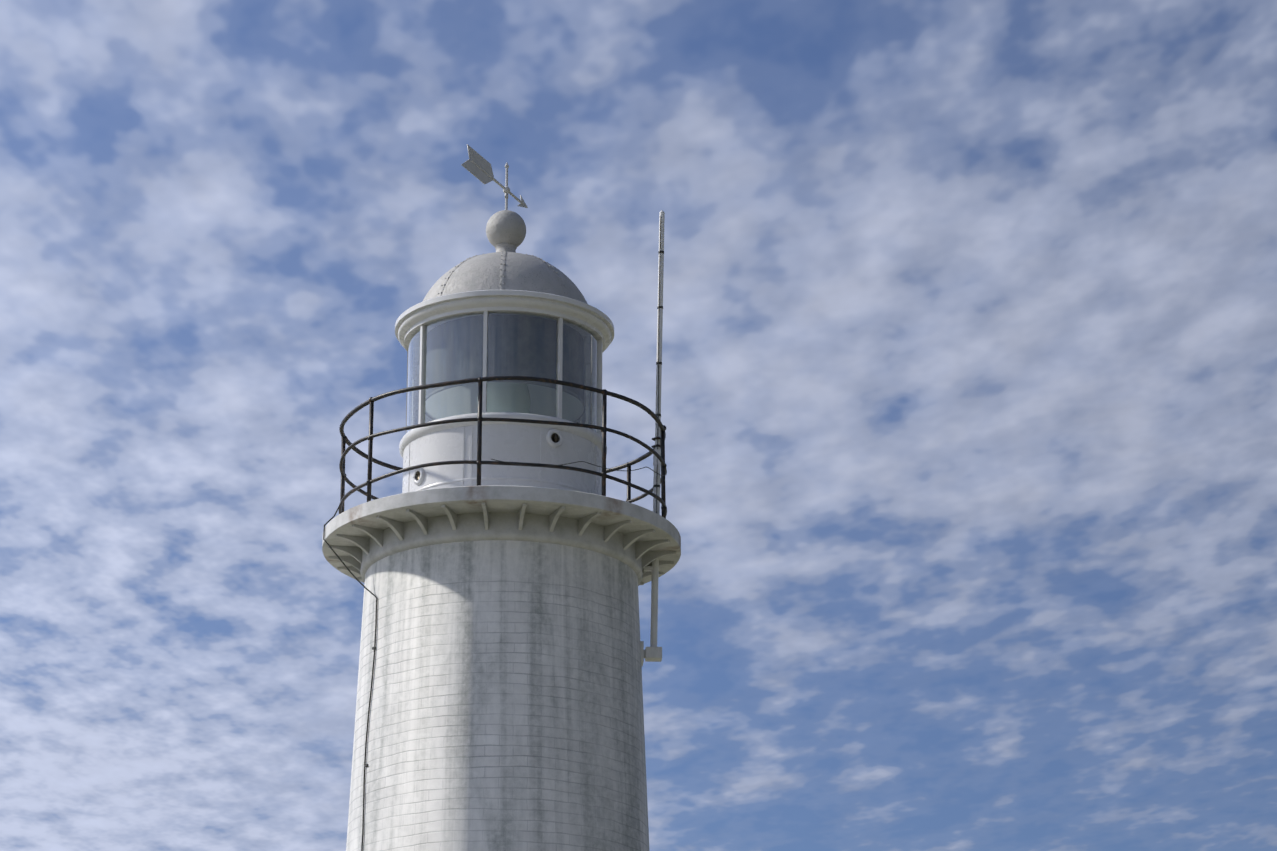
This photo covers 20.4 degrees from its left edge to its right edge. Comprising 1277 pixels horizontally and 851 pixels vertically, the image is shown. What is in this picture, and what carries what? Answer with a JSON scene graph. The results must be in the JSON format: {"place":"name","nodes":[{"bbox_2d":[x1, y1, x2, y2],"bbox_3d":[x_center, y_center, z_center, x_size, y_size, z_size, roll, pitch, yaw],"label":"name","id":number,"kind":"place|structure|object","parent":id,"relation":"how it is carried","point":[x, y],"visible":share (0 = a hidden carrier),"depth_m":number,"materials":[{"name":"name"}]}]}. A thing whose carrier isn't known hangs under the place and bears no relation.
{"place":"outdoors","nodes":[
{"label":"outdoors","id":0,"kind":"place"},
{"bbox_2d":[346,540,649,850],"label":"lighthouse tower","id":1,"kind":"structure","parent":0,"point":[506,713],"depth_m":33.21,"materials":[{"name":"paint"}]},
{"bbox_2d":[323,501,376,850],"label":"lightning conductor","id":2,"kind":"object","parent":1,"relation":"attached to","point":[372,671],"visible":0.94,"depth_m":33.73,"materials":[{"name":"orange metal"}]},
{"bbox_2d":[360,513,642,585],"bbox_3d":[-1.343,1.391,34.819,2.766,0.267,2.766,1,-19,-3],"label":"cornice band","id":3,"kind":"object","parent":1,"relation":"on","point":[502,526],"visible":0.54,"depth_m":33.66,"materials":[{"name":"grey concrete"}]},
{"bbox_2d":[328,502,675,584],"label":"support brackets","id":4,"kind":"object","parent":3,"relation":"attached to","point":[354,559],"visible":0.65,"depth_m":34.06,"materials":[{"name":"grey concrete"}]},
{"bbox_2d":[322,485,680,583],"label":"gallery deck","id":5,"kind":"structure","parent":4,"relation":"on","point":[428,503],"depth_m":33.55,"materials":[{"name":"grey concrete"}]},
{"bbox_2d":[339,376,666,518],"bbox_3d":[-1.344,0.582,35.089,3.252,1.152,3.253,1,-19,-3],"label":"gallery railing","id":6,"kind":"object","parent":5,"relation":"on","point":[478,461],"visible":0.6,"depth_m":34.01,"materials":[{"name":"black metal"}]},
{"bbox_2d":[491,459,666,475],"bbox_3d":[-0.371,0.346,34.172,0.532,0.516,2.394,-17,-25,41],"label":"cable","id":7,"kind":"object","parent":6,"relation":"attached to","point":[581,461],"visible":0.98,"depth_m":33.69,"materials":[{"name":"black metal"}]},
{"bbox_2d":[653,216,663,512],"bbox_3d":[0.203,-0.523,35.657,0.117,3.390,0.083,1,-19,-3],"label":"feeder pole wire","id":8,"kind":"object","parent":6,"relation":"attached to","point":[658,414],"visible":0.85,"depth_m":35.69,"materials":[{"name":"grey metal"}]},
{"bbox_2d":[399,412,606,494],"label":"lantern base wall","id":9,"kind":"structure","parent":5,"relation":"on","point":[511,441],"depth_m":34.29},
{"bbox_2d":[413,468,424,484],"bbox_3d":[-2.141,0.489,34.485,0.044,0.180,0.180,14,-23,-35],"label":"vent rim","id":10,"kind":"object","parent":9,"relation":"attached to","point":[421,478],"visible":0.85,"depth_m":34.44,"materials":[{"name":"white paint"}]},
{"bbox_2d":[415,471,419,479],"bbox_3d":[-2.140,0.490,34.486,0.017,0.096,0.096,14,-23,-35],"label":"vent hole","id":11,"kind":"object","parent":10,"relation":"attached to","point":[417,476],"visible":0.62,"depth_m":34.51,"materials":[{"name":"metal"}]},
{"bbox_2d":[408,425,596,493],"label":"wall seams","id":12,"kind":"object","parent":9,"relation":"attached to","point":[471,442],"visible":0.54,"depth_m":34.24,"materials":[{"name":"white paint"}]},
{"bbox_2d":[415,476,589,492],"bbox_3d":[-1.343,0.821,35.012,1.992,0.030,1.992,1,-19,-3],"label":"base ring","id":13,"kind":"object","parent":9,"relation":"attached to","point":[503,477],"visible":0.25,"depth_m":34.16,"materials":[{"name":"white paint"}]},
{"bbox_2d":[406,312,598,433],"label":"lantern glazing","id":14,"kind":"structure","parent":9,"relation":"on","point":[591,398],"depth_m":34.76,"materials":[{"name":"clear glass"}]},
{"bbox_2d":[395,290,613,363],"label":"roof cornice","id":15,"kind":"structure","parent":14,"relation":"on","point":[410,321],"depth_m":34.79,"materials":[{"name":"white metal"}]},
{"bbox_2d":[422,252,587,303],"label":"dome roof","id":16,"kind":"structure","parent":15,"relation":"on","point":[524,272],"depth_m":35.05,"materials":[{"name":"white metal"}]},
{"bbox_2d":[438,251,567,296],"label":"dome ribs","id":17,"kind":"object","parent":16,"relation":"attached to","point":[502,269],"visible":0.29,"depth_m":35.12,"materials":[{"name":"white metal"}]},
{"bbox_2d":[486,210,525,252],"bbox_3d":[-1.343,-1.908,35.935,0.440,0.559,0.440,1,-19,-3],"label":"ball finial","id":18,"kind":"object","parent":16,"relation":"on","point":[505,230],"visible":0.81,"depth_m":35.81,"materials":[{"name":"white metal"}]},
{"bbox_2d":[461,144,527,209],"bbox_3d":[-1.457,-2.472,35.990,0.073,0.566,0.973,-16,-24,39],"label":"weather vane","id":19,"kind":"object","parent":18,"relation":"on","point":[477,165],"visible":0.98,"depth_m":35.90,"materials":[{"name":"paint"}]},
{"bbox_2d":[406,311,601,436],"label":"window mullions","id":20,"kind":"object","parent":9,"relation":"on","point":[423,329],"visible":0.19,"depth_m":34.73,"materials":[{"name":"white metal"}]},
{"bbox_2d":[546,429,562,446],"bbox_3d":[-0.809,0.123,34.353,0.180,0.180,0.044,11,-22,-30],"label":"vent rim","id":21,"kind":"object","parent":9,"relation":"attached to","point":[549,439],"visible":0.98,"depth_m":34.33,"materials":[{"name":"white paint"}]},
{"bbox_2d":[551,433,559,442],"bbox_3d":[-0.805,0.121,34.347,0.096,0.096,0.038,11,-22,-30],"label":"vent hole","id":22,"kind":"object","parent":21,"relation":"in","point":[555,438],"visible":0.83,"depth_m":34.35,"materials":[{"name":"black metal"}]},
{"bbox_2d":[640,210,664,665],"bbox_3d":[0.082,0.068,35.456,0.370,4.780,0.220,1,-19,-3],"label":"signal pole","id":23,"kind":"object","parent":1,"relation":"attached to","point":[652,652],"visible":0.73,"depth_m":35.27,"materials":[{"name":"metal"}]},
{"bbox_2d":[651,437,660,448],"bbox_3d":[0.191,0.174,35.427,0.122,0.104,0.121,1,-19,-3],"label":"antenna bracket","id":24,"kind":"object","parent":23,"relation":"attached to","point":[656,445],"visible":0.52,"depth_m":35.40,"materials":[{"name":"grey metal"}]},
{"bbox_2d":[477,382,530,413],"bbox_3d":[-1.343,-0.162,35.345,0.600,0.735,0.600,1,-19,-3],"label":"lantern optic","id":25,"kind":"object","parent":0,"point":[500,400],"depth_m":35.14,"materials":[{"name":"glass"}]},
{"bbox_2d":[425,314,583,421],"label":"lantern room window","id":26,"kind":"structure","parent":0,"point":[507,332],"depth_m":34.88,"materials":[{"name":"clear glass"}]},
{"bbox_2d":[425,380,584,421],"bbox_3d":[-1.343,-0.181,35.351,1.624,0.035,1.624,1,-19,-3],"label":"window sill ring","id":27,"kind":"object","parent":26,"relation":"attached to","point":[519,381],"depth_m":34.74,"materials":[{"name":"grey metal"}]},
{"bbox_2d":[0,0,1276,850],"label":"sky","id":28,"kind":"structure","parent":0,"point":[968,381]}
]}

